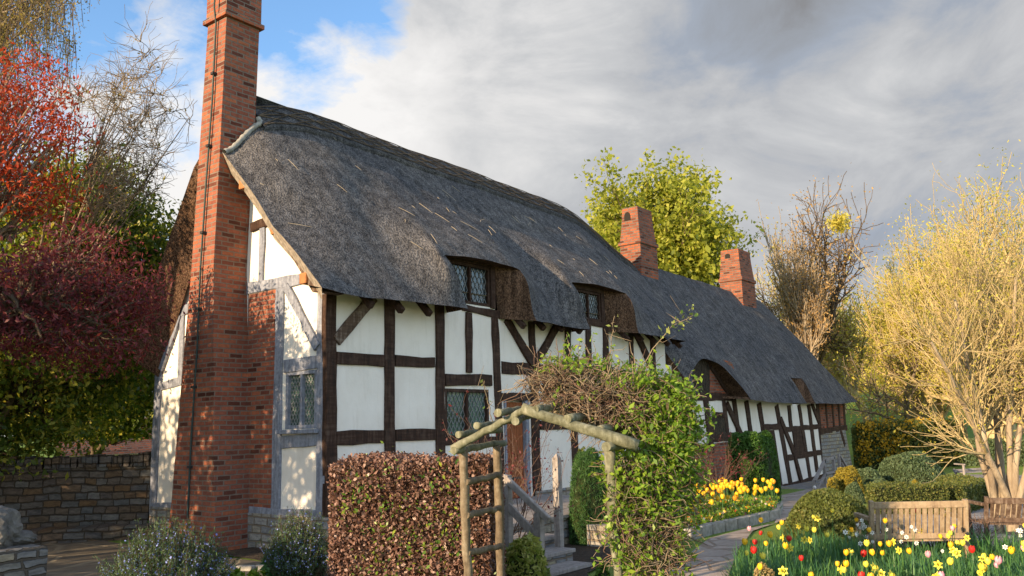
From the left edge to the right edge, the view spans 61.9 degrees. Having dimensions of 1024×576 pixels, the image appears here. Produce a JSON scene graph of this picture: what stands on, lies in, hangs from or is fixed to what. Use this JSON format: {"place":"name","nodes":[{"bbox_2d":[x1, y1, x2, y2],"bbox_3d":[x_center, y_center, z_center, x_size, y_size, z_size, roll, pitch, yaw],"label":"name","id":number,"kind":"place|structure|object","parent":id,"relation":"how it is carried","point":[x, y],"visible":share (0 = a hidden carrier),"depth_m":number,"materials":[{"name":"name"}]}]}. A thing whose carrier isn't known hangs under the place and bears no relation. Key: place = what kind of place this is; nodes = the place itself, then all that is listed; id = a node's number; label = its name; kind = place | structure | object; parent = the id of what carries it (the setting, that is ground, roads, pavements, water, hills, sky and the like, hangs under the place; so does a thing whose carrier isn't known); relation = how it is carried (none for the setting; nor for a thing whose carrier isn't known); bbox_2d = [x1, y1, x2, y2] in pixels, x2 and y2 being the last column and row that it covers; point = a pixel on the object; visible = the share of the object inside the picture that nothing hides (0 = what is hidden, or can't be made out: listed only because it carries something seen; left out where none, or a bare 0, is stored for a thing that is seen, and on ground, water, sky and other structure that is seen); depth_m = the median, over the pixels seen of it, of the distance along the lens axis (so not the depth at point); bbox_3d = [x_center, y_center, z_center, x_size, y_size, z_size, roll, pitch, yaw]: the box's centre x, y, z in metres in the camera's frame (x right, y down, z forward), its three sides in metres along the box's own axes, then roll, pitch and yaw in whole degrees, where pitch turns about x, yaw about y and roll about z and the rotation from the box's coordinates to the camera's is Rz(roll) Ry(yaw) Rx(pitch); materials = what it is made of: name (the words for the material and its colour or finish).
{"place":"outdoors","nodes":[
{"label":"outdoors","id":0,"kind":"place"},
{"bbox_2d":[39,540,261,575],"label":"patio","id":1,"kind":"structure","parent":0,"point":[72,559],"depth_m":11.98,"materials":[{"name":"grey stone"}]},
{"bbox_2d":[93,513,239,575],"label":"rosemary bush","id":2,"kind":"object","parent":1,"relation":"on","point":[154,559],"visible":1,"depth_m":8.45,"materials":[{"name":"green plant"}]},
{"bbox_2d":[228,566,266,575],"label":"bedding plant","id":3,"kind":"object","parent":1,"relation":"on","point":[238,572],"visible":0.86,"depth_m":9.26,"materials":[{"name":"green plant"}]},
{"bbox_2d":[259,548,282,575],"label":"bulb clump","id":4,"kind":"object","parent":1,"relation":"on","point":[267,571],"visible":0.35,"depth_m":9.44,"materials":[{"name":"green"}]},
{"bbox_2d":[0,390,1023,575],"bbox_3d":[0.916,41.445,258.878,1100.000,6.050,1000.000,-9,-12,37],"label":"ground","id":5,"kind":"structure","parent":0,"point":[755,534],"depth_m":24.04,"materials":[{"name":"green plant"}]},
{"bbox_2d":[0,505,47,575],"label":"stone pier","id":6,"kind":"structure","parent":5,"relation":"on","point":[21,554],"depth_m":6.24,"materials":[{"name":"grey stone"}]},
{"bbox_2d":[0,0,99,148],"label":"birch tree","id":7,"kind":"object","parent":5,"relation":"on","point":[20,11],"visible":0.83,"depth_m":15.54,"materials":[{"name":"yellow plant"}]},
{"bbox_2d":[0,34,116,239],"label":"red maple","id":8,"kind":"object","parent":5,"relation":"on","point":[11,172],"visible":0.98,"depth_m":13.17,"materials":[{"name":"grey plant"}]},
{"bbox_2d":[0,234,148,481],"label":"evergreen tree","id":9,"kind":"object","parent":5,"relation":"on","point":[55,420],"visible":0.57,"depth_m":14.72,"materials":[{"name":"green plant"}]},
{"bbox_2d":[0,451,150,544],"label":"garden wall","id":10,"kind":"structure","parent":5,"relation":"on","point":[97,497],"depth_m":14.50,"materials":[{"name":"stone"}]},
{"bbox_2d":[0,130,181,435],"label":"evergreen tree","id":11,"kind":"object","parent":5,"relation":"on","point":[147,226],"visible":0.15,"depth_m":16.09,"materials":[{"name":"green plant"}]},
{"bbox_2d":[0,200,192,390],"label":"purple maple","id":12,"kind":"object","parent":5,"relation":"on","point":[26,303],"visible":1,"depth_m":11.24,"materials":[{"name":"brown plant"}]},
{"bbox_2d":[0,3,197,429],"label":"magnolia tree","id":13,"kind":"object","parent":5,"relation":"on","point":[93,160],"visible":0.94,"depth_m":14.53,"materials":[{"name":"plant"}]},
{"bbox_2d":[56,417,152,456],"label":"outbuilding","id":14,"kind":"structure","parent":5,"relation":"on","point":[136,447],"depth_m":33.35,"materials":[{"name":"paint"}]},
{"bbox_2d":[56,320,154,456],"bbox_3d":[-9.197,2.682,19.045,4.415,5.094,3.758,-9,-12,37],"label":"evergreen tree","id":15,"kind":"object","parent":5,"relation":"on","point":[134,430],"visible":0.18,"depth_m":18.59,"materials":[{"name":"green plant"}]},
{"bbox_2d":[236,565,254,570],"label":"kerb stone","id":16,"kind":"object","parent":5,"relation":"on","point":[247,567],"visible":0.48,"depth_m":10.53,"materials":[{"name":"stone"}]},
{"bbox_2d":[218,543,627,575],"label":"soil bed","id":17,"kind":"object","parent":5,"relation":"on","point":[582,553],"visible":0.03,"depth_m":11.34,"materials":[{"name":"brown soil"}]},
{"bbox_2d":[256,506,330,575],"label":"rosemary bush","id":18,"kind":"object","parent":17,"relation":"on","point":[305,552],"visible":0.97,"depth_m":9.48,"materials":[{"name":"green plant"}]},
{"bbox_2d":[320,441,506,575],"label":"beech hedge","id":19,"kind":"object","parent":17,"relation":"on","point":[393,513],"visible":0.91,"depth_m":7.92,"materials":[{"name":"brown plant"}]},
{"bbox_2d":[442,390,577,538],"bbox_3d":[0.047,2.295,10.551,1.816,2.203,1.809,0,-9,-9],"label":"rose bush","id":20,"kind":"object","parent":17,"relation":"on","point":[527,492],"visible":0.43,"depth_m":10.46,"materials":[{"name":"brown plant"}]},
{"bbox_2d":[504,531,550,575],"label":"variegated shrub","id":21,"kind":"object","parent":17,"relation":"on","point":[524,556],"visible":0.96,"depth_m":8.52,"materials":[{"name":"green plant"}]},
{"bbox_2d":[568,446,607,545],"bbox_3d":[1.145,3.183,12.259,0.682,1.835,0.762,-9,-12,37],"label":"shrub","id":22,"kind":"object","parent":17,"relation":"on","point":[586,493],"visible":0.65,"depth_m":12.09,"materials":[{"name":"green plant"}]},
{"bbox_2d":[133,0,856,551],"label":"thatched cottage","id":23,"kind":"structure","parent":5,"relation":"on","point":[347,290],"depth_m":14.02,"materials":[{"name":"paint"}]},
{"bbox_2d":[285,369,316,428],"bbox_3d":[-3.058,1.633,12.480,0.709,0.840,0.080,-9,-12,37],"label":"window","id":24,"kind":"structure","parent":23,"relation":"in","point":[301,386],"depth_m":12.49,"materials":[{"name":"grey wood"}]},
{"bbox_2d":[445,388,488,436],"bbox_3d":[-0.780,2.129,14.474,0.080,0.824,1.142,-9,-12,37],"label":"window","id":25,"kind":"structure","parent":23,"relation":"in","point":[474,401],"depth_m":14.44,"materials":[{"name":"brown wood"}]},
{"bbox_2d":[450,260,489,306],"bbox_3d":[-0.756,-0.068,14.926,0.080,0.720,1.080,-9,-12,37],"label":"window","id":26,"kind":"structure","parent":23,"relation":"in","point":[472,278],"depth_m":15.05,"materials":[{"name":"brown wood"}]},
{"bbox_2d":[506,402,523,497],"bbox_3d":[0.031,2.918,15.394,0.052,1.700,0.544,-9,-12,37],"label":"door","id":27,"kind":"structure","parent":23,"relation":"in","point":[517,430],"depth_m":15.42,"materials":[{"name":"brown wood"}]},
{"bbox_2d":[577,289,600,320],"bbox_3d":[1.575,0.373,17.913,0.080,0.620,0.950,-9,-12,37],"label":"window","id":28,"kind":"structure","parent":23,"relation":"in","point":[590,300],"depth_m":18.06,"materials":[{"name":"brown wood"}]},
{"bbox_2d":[711,417,725,434],"bbox_3d":[5.343,3.608,22.197,0.050,0.526,1.068,-9,-12,37],"label":"wattle window","id":29,"kind":"structure","parent":23,"relation":"in","point":[719,427],"depth_m":22.23,"materials":[{"name":"grey glass"}]},
{"bbox_2d":[767,430,782,485],"bbox_3d":[7.621,4.987,24.927,0.050,1.654,1.131,-9,-12,37],"label":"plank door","id":30,"kind":"structure","parent":23,"relation":"in","point":[772,431],"depth_m":25.16,"materials":[{"name":"brown wood"}]},
{"bbox_2d":[11,254,999,432],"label":"woodland","id":31,"kind":"object","parent":5,"relation":"on","point":[861,379],"depth_m":93.33,"materials":[{"name":"plant"}]},
{"bbox_2d":[450,401,639,575],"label":"rustic arbor","id":32,"kind":"object","parent":5,"relation":"on","point":[517,415],"visible":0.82,"depth_m":7.10,"materials":[{"name":"brown wood"}]},
{"bbox_2d":[478,366,507,421],"bbox_3d":[-0.192,0.924,7.318,0.239,0.528,0.220,4,-11,-28],"label":"rose shoot","id":33,"kind":"object","parent":32,"relation":"attached to","point":[480,381],"visible":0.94,"depth_m":7.35,"materials":[{"name":"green plant"}]},
{"bbox_2d":[498,332,720,575],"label":"climbing plant","id":34,"kind":"object","parent":32,"relation":"attached to","point":[657,482],"visible":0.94,"depth_m":7.07,"materials":[{"name":"green plant"}]},
{"bbox_2d":[604,316,629,367],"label":"rose shoot","id":35,"kind":"object","parent":34,"relation":"attached to","point":[611,340],"visible":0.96,"depth_m":7.33,"materials":[{"name":"green plant"}]},
{"bbox_2d":[640,296,698,368],"bbox_3d":[1.380,0.397,7.406,0.520,0.613,0.337,-9,-12,37],"label":"rose shoot","id":36,"kind":"object","parent":34,"relation":"attached to","point":[679,322],"visible":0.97,"depth_m":7.34,"materials":[{"name":"green plant"}]},
{"bbox_2d":[552,453,563,546],"bbox_3d":[0.584,2.899,10.698,0.085,1.625,0.085,-9,-12,37],"label":"wooden post","id":37,"kind":"object","parent":5,"relation":"on","point":[558,518],"visible":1,"depth_m":10.70,"materials":[{"name":"brown wood"}]},
{"bbox_2d":[580,201,614,247],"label":"chestnut tree","id":38,"kind":"object","parent":5,"relation":"on","point":[590,224],"depth_m":42.33,"materials":[{"name":"green plant"}]},
{"bbox_2d":[594,562,610,575],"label":"shrub","id":39,"kind":"object","parent":5,"relation":"on","point":[599,570],"visible":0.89,"depth_m":8.99,"materials":[{"name":"green plant"}]},
{"bbox_2d":[513,495,696,575],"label":"stone steps","id":40,"kind":"structure","parent":5,"relation":"on","point":[560,560],"depth_m":11.72,"materials":[{"name":"grey stone"}]},
{"bbox_2d":[502,474,551,566],"bbox_3d":[0.176,2.779,9.422,0.655,1.414,0.095,-9,-12,37],"label":"handrail","id":41,"kind":"object","parent":40,"relation":"on","point":[540,515],"visible":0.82,"depth_m":9.50,"materials":[{"name":"grey wood"}]},
{"bbox_2d":[574,146,765,286],"bbox_3d":[6.335,0.909,40.343,12.388,14.681,11.790,-9,-12,37],"label":"chestnut tree","id":42,"kind":"object","parent":5,"relation":"on","point":[691,233],"visible":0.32,"depth_m":36.56,"materials":[{"name":"green plant"}]},
{"bbox_2d":[683,526,701,540],"bbox_3d":[2.638,3.609,12.490,0.140,0.200,0.387,-8,-11,35],"label":"edging stone","id":43,"kind":"object","parent":5,"relation":"on","point":[691,534],"visible":0.41,"depth_m":12.39,"materials":[{"name":"stone"}]},
{"bbox_2d":[700,523,712,536],"bbox_3d":[2.876,3.658,12.822,0.140,0.200,0.387,-8,-11,35],"label":"edging stone","id":44,"kind":"object","parent":5,"relation":"on","point":[706,529],"visible":0.6,"depth_m":12.77,"materials":[{"name":"stone"}]},
{"bbox_2d":[708,521,724,533],"bbox_3d":[3.130,3.703,13.137,0.140,0.200,0.380,-10,-12,41],"label":"edging stone","id":45,"kind":"object","parent":5,"relation":"on","point":[718,526],"visible":0.56,"depth_m":13.08,"materials":[{"name":"grey stone"}]},
{"bbox_2d":[672,494,779,532],"bbox_3d":[3.417,3.991,15.246,2.428,0.410,5.730,-9,-12,37],"label":"bedding","id":46,"kind":"object","parent":5,"relation":"on","point":[760,505],"depth_m":14.52,"materials":[{"name":"plant"}]},
{"bbox_2d":[720,518,737,530],"bbox_3d":[3.401,3.745,13.434,0.140,0.200,0.380,-10,-12,41],"label":"edging stone","id":47,"kind":"object","parent":5,"relation":"on","point":[730,524],"visible":0.57,"depth_m":13.38,"materials":[{"name":"stone"}]},
{"bbox_2d":[734,516,748,528],"bbox_3d":[3.672,3.787,13.730,0.140,0.200,0.380,-10,-12,41],"label":"edging stone","id":48,"kind":"object","parent":5,"relation":"on","point":[742,521],"visible":0.57,"depth_m":13.67,"materials":[{"name":"stone"}]},
{"bbox_2d":[744,514,759,525],"bbox_3d":[3.934,3.829,14.030,0.140,0.200,0.374,-9,-12,39],"label":"edging stone","id":49,"kind":"object","parent":5,"relation":"on","point":[753,519],"visible":0.57,"depth_m":13.95,"materials":[{"name":"stone"}]},
{"bbox_2d":[726,429,781,500],"bbox_3d":[5.548,4.338,19.593,0.958,2.138,1.363,-9,-12,37],"label":"clipped yew","id":50,"kind":"object","parent":5,"relation":"on","point":[750,442],"visible":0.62,"depth_m":19.27,"materials":[{"name":"green plant"}]},
{"bbox_2d":[755,511,769,523],"bbox_3d":[4.187,3.873,14.335,0.140,0.200,0.374,-9,-12,39],"label":"edging stone","id":51,"kind":"object","parent":5,"relation":"on","point":[764,515],"visible":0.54,"depth_m":14.30,"materials":[{"name":"stone"}]},
{"bbox_2d":[764,510,778,520],"bbox_3d":[4.441,3.919,14.639,0.140,0.200,0.374,-9,-12,39],"label":"edging stone","id":52,"kind":"object","parent":5,"relation":"on","point":[773,515],"visible":0.53,"depth_m":14.57,"materials":[{"name":"stone"}]},
{"bbox_2d":[756,199,840,359],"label":"ash tree","id":53,"kind":"object","parent":5,"relation":"on","point":[798,322],"visible":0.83,"depth_m":40.20,"materials":[{"name":"brown plant"}]},
{"bbox_2d":[823,207,853,238],"bbox_3d":[15.108,-3.045,39.517,1.409,1.372,1.444,-4,-10,14],"label":"mistletoe","id":54,"kind":"object","parent":53,"relation":"attached to","point":[838,223],"visible":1,"depth_m":39.36,"materials":[{"name":"yellow plant"}]},
{"bbox_2d":[717,171,888,371],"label":"oak tree","id":55,"kind":"object","parent":5,"relation":"on","point":[833,305],"visible":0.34,"depth_m":45.98,"materials":[{"name":"brown plant"}]},
{"bbox_2d":[781,479,827,488],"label":"stone steps","id":56,"kind":"structure","parent":5,"relation":"on","point":[806,485],"depth_m":25.12,"materials":[{"name":"grey stone"}]},
{"bbox_2d":[812,454,847,488],"bbox_3d":[9.353,5.393,24.982,0.139,0.990,3.352,-9,-12,37],"label":"handrail","id":57,"kind":"object","parent":56,"relation":"on","point":[825,472],"visible":0.85,"depth_m":24.62,"materials":[{"name":"paint"}]},
{"bbox_2d":[751,217,884,421],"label":"bare tree","id":58,"kind":"object","parent":5,"relation":"on","point":[839,376],"visible":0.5,"depth_m":49.14,"materials":[{"name":"brown plant"}]},
{"bbox_2d":[783,487,868,543],"bbox_3d":[4.540,3.347,12.229,1.179,0.955,1.300,-9,-12,37],"label":"domed yew","id":59,"kind":"object","parent":5,"relation":"on","point":[821,502],"visible":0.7,"depth_m":11.89,"materials":[{"name":"green plant"}]},
{"bbox_2d":[780,286,882,396],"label":"woodland tree","id":60,"kind":"object","parent":5,"relation":"on","point":[857,355],"visible":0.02,"depth_m":67.60,"materials":[{"name":"plant"}]},
{"bbox_2d":[827,476,839,490],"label":"golden shrub","id":61,"kind":"object","parent":5,"relation":"on","point":[832,482],"visible":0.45,"depth_m":19.98,"materials":[{"name":"yellow plant"}]},
{"bbox_2d":[821,328,870,413],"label":"woodland tree","id":62,"kind":"object","parent":5,"relation":"on","point":[848,367],"visible":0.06,"depth_m":59.39,"materials":[{"name":"plant"}]},
{"bbox_2d":[834,465,864,494],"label":"golden shrub","id":63,"kind":"object","parent":5,"relation":"on","point":[847,475],"visible":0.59,"depth_m":20.36,"materials":[{"name":"yellow plant"}]},
{"bbox_2d":[844,481,865,503],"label":"mound shrub","id":64,"kind":"object","parent":5,"relation":"on","point":[853,489],"visible":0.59,"depth_m":18.88,"materials":[{"name":"green plant"}]},
{"bbox_2d":[838,294,888,379],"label":"woodland tree","id":65,"kind":"object","parent":5,"relation":"on","point":[870,343],"visible":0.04,"depth_m":66.06,"materials":[{"name":"green plant"}]},
{"bbox_2d":[857,467,880,493],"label":"mound shrub","id":66,"kind":"object","parent":5,"relation":"on","point":[869,474],"visible":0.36,"depth_m":21.80,"materials":[{"name":"green plant"}]},
{"bbox_2d":[866,477,888,498],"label":"mound shrub","id":67,"kind":"object","parent":5,"relation":"on","point":[880,479],"visible":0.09,"depth_m":19.53,"materials":[{"name":"green plant"}]},
{"bbox_2d":[828,317,953,433],"bbox_3d":[17.540,4.637,38.538,6.535,7.991,9.146,-9,-12,37],"label":"hornbeam tree","id":68,"kind":"object","parent":5,"relation":"on","point":[906,404],"visible":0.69,"depth_m":38.50,"materials":[{"name":"yellow plant"}]},
{"bbox_2d":[843,369,947,421],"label":"hawthorn tree","id":69,"kind":"object","parent":5,"relation":"on","point":[900,412],"visible":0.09,"depth_m":43.49,"materials":[{"name":"yellow plant"}]},
{"bbox_2d":[848,415,972,468],"bbox_3d":[15.641,6.172,33.593,5.076,2.304,2.608,0,-9,-9],"label":"kerria hedge","id":70,"kind":"object","parent":5,"relation":"on","point":[875,443],"visible":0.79,"depth_m":32.97,"materials":[{"name":"green plant"}]},
{"bbox_2d":[877,451,944,486],"bbox_3d":[10.804,5.096,23.092,1.785,1.382,1.963,-9,-12,37],"label":"domed yew","id":71,"kind":"object","parent":5,"relation":"on","point":[903,466],"visible":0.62,"depth_m":22.57,"materials":[{"name":"green plant"}]},
{"bbox_2d":[864,473,986,513],"bbox_3d":[8.982,4.263,17.703,1.780,0.894,6.791,-9,-12,37],"label":"box hedge","id":72,"kind":"object","parent":5,"relation":"on","point":[953,487],"visible":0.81,"depth_m":15.47,"materials":[{"name":"green plant"}]},
{"bbox_2d":[832,163,1023,534],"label":"multi stem tree","id":73,"kind":"object","parent":5,"relation":"on","point":[999,350],"visible":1,"depth_m":12.21,"materials":[{"name":"yellow plant"}]},
{"bbox_2d":[842,211,1015,420],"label":"willow tree","id":74,"kind":"object","parent":5,"relation":"on","point":[926,400],"visible":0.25,"depth_m":40.53,"materials":[{"name":"yellow plant"}]},
{"bbox_2d":[879,139,1023,438],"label":"willow tree","id":75,"kind":"object","parent":5,"relation":"on","point":[920,263],"visible":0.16,"depth_m":34.16,"materials":[{"name":"yellow plant"}]},
{"bbox_2d":[953,436,1023,465],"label":"dark hedge","id":76,"kind":"object","parent":5,"relation":"on","point":[967,460],"visible":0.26,"depth_m":32.94,"materials":[{"name":"green plant"}]},
{"bbox_2d":[0,0,1023,435],"label":"sky","id":77,"kind":"structure","parent":0,"point":[778,96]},
{"bbox_2d":[667,485,826,575],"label":"path","id":78,"kind":"structure","parent":0,"point":[718,551],"depth_m":11.30,"materials":[{"name":"grey stone"}]},
{"bbox_2d":[880,474,1023,549],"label":"terrace","id":79,"kind":"structure","parent":0,"point":[979,513],"depth_m":13.37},
{"bbox_2d":[953,463,981,474],"bbox_3d":[13.586,5.401,24.974,1.759,0.580,0.620,3,-10,-25],"label":"garden bench","id":80,"kind":"object","parent":79,"relation":"on","point":[963,470],"visible":0.43,"depth_m":24.88,"materials":[{"name":"beige wood"}]},
{"bbox_2d":[956,509,1003,545],"bbox_3d":[5.728,2.991,10.564,0.340,0.545,0.719,3,-10,-27],"label":"rose bush","id":81,"kind":"object","parent":79,"relation":"on","point":[985,530],"visible":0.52,"depth_m":10.49,"materials":[{"name":"green plant"}]},
{"bbox_2d":[967,496,1023,541],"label":"garden bench","id":82,"kind":"object","parent":79,"relation":"on","point":[1007,519],"visible":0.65,"depth_m":10.75,"materials":[{"name":"brown wood"}]},
{"label":"flower soil","id":83,"kind":"structure","parent":0,"visible":0},
{"bbox_2d":[733,538,752,575],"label":"tulip","id":84,"kind":"object","parent":83,"relation":"on","point":[745,541],"visible":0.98,"depth_m":7.97,"materials":[{"name":"yellow"}]},
{"bbox_2d":[750,546,756,573],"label":"tulip","id":85,"kind":"object","parent":83,"relation":"on","point":[753,550],"visible":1,"depth_m":7.43,"materials":[{"name":"red"}]},
{"bbox_2d":[753,562,774,575],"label":"heath shrub","id":86,"kind":"object","parent":83,"relation":"on","point":[765,571],"visible":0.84,"depth_m":7.17,"materials":[{"name":"beige plant"}]},
{"bbox_2d":[767,531,781,564],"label":"tulip","id":87,"kind":"object","parent":83,"relation":"on","point":[769,534],"visible":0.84,"depth_m":8.67,"materials":[{"name":"yellow"}]},
{"bbox_2d":[772,520,784,561],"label":"tulip","id":88,"kind":"object","parent":83,"relation":"on","point":[781,522],"visible":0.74,"depth_m":9.42,"materials":[{"name":"yellow"}]},
{"bbox_2d":[778,566,787,575],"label":"narcissus","id":89,"kind":"object","parent":83,"relation":"on","point":[781,569],"visible":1,"depth_m":7.08,"materials":[{"name":"yellow"}]},
{"bbox_2d":[801,536,812,568],"bbox_3d":[3.100,2.871,9.101,0.300,0.435,0.215,8,-13,-46],"label":"narcissus","id":90,"kind":"object","parent":83,"relation":"on","point":[803,538],"visible":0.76,"depth_m":9.11,"materials":[{"name":"yellow"}]},
{"bbox_2d":[801,526,820,569],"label":"tulip","id":91,"kind":"object","parent":83,"relation":"on","point":[806,529],"visible":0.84,"depth_m":9.11,"materials":[{"name":"green"}]},
{"bbox_2d":[855,539,875,575],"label":"tulip","id":92,"kind":"object","parent":83,"relation":"on","point":[866,542],"visible":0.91,"depth_m":8.38,"materials":[{"name":"yellow"}]},
{"bbox_2d":[720,520,1023,575],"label":"bulb foliage","id":93,"kind":"object","parent":83,"relation":"on","point":[935,556],"visible":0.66,"depth_m":9.02,"materials":[{"name":"green plant"}]},
{"bbox_2d":[877,518,892,559],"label":"tulip","id":94,"kind":"object","parent":83,"relation":"on","point":[885,520],"visible":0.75,"depth_m":9.22,"materials":[{"name":"yellow"}]},
{"bbox_2d":[895,547,901,575],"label":"narcissus","id":95,"kind":"object","parent":83,"relation":"on","point":[899,551],"visible":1,"depth_m":7.67,"materials":[{"name":"yellow"}]},
{"bbox_2d":[853,499,970,556],"bbox_3d":[4.564,2.789,9.753,1.064,0.772,0.688,-2,-9,6],"label":"garden bench","id":96,"kind":"object","parent":83,"relation":"on","point":[961,515],"visible":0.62,"depth_m":9.50,"materials":[{"name":"brown wood"}]},
{"bbox_2d":[947,558,953,575],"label":"tulip","id":97,"kind":"object","parent":83,"relation":"on","point":[950,561],"visible":1,"depth_m":7.06,"materials":[{"name":"yellow"}]},
{"bbox_2d":[952,548,960,575],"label":"narcissus","id":98,"kind":"object","parent":83,"relation":"on","point":[954,554],"visible":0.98,"depth_m":7.75,"materials":[{"name":"yellow"}]},
{"bbox_2d":[968,546,974,575],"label":"tulip","id":99,"kind":"object","parent":83,"relation":"on","point":[971,549],"visible":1,"depth_m":7.04,"materials":[{"name":"red"}]},
{"bbox_2d":[984,557,990,575],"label":"tulip","id":100,"kind":"object","parent":83,"relation":"on","point":[987,560],"visible":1,"depth_m":7.38,"materials":[{"name":"yellow"}]},
{"bbox_2d":[994,556,1002,575],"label":"tulip","id":101,"kind":"object","parent":83,"relation":"on","point":[999,560],"visible":1,"depth_m":6.71,"materials":[{"name":"pink"}]},
{"bbox_2d":[997,546,1014,575],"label":"tulip","id":102,"kind":"object","parent":83,"relation":"on","point":[1011,550],"visible":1,"depth_m":7.11,"materials":[{"name":"yellow"}]},
{"bbox_2d":[1015,528,1022,568],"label":"narcissus","id":103,"kind":"object","parent":83,"relation":"on","point":[1020,531],"visible":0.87,"depth_m":8.58,"materials":[{"name":"white"}]},
{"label":"flower soil","id":104,"kind":"structure","parent":0,"visible":0},
{"bbox_2d":[692,427,767,494],"bbox_3d":[4.242,3.707,17.918,1.849,1.704,1.710,-9,-12,37],"label":"climbing rose","id":105,"kind":"object","parent":104,"relation":"on","point":[711,476],"visible":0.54,"depth_m":17.69,"materials":[{"name":"red plant"}]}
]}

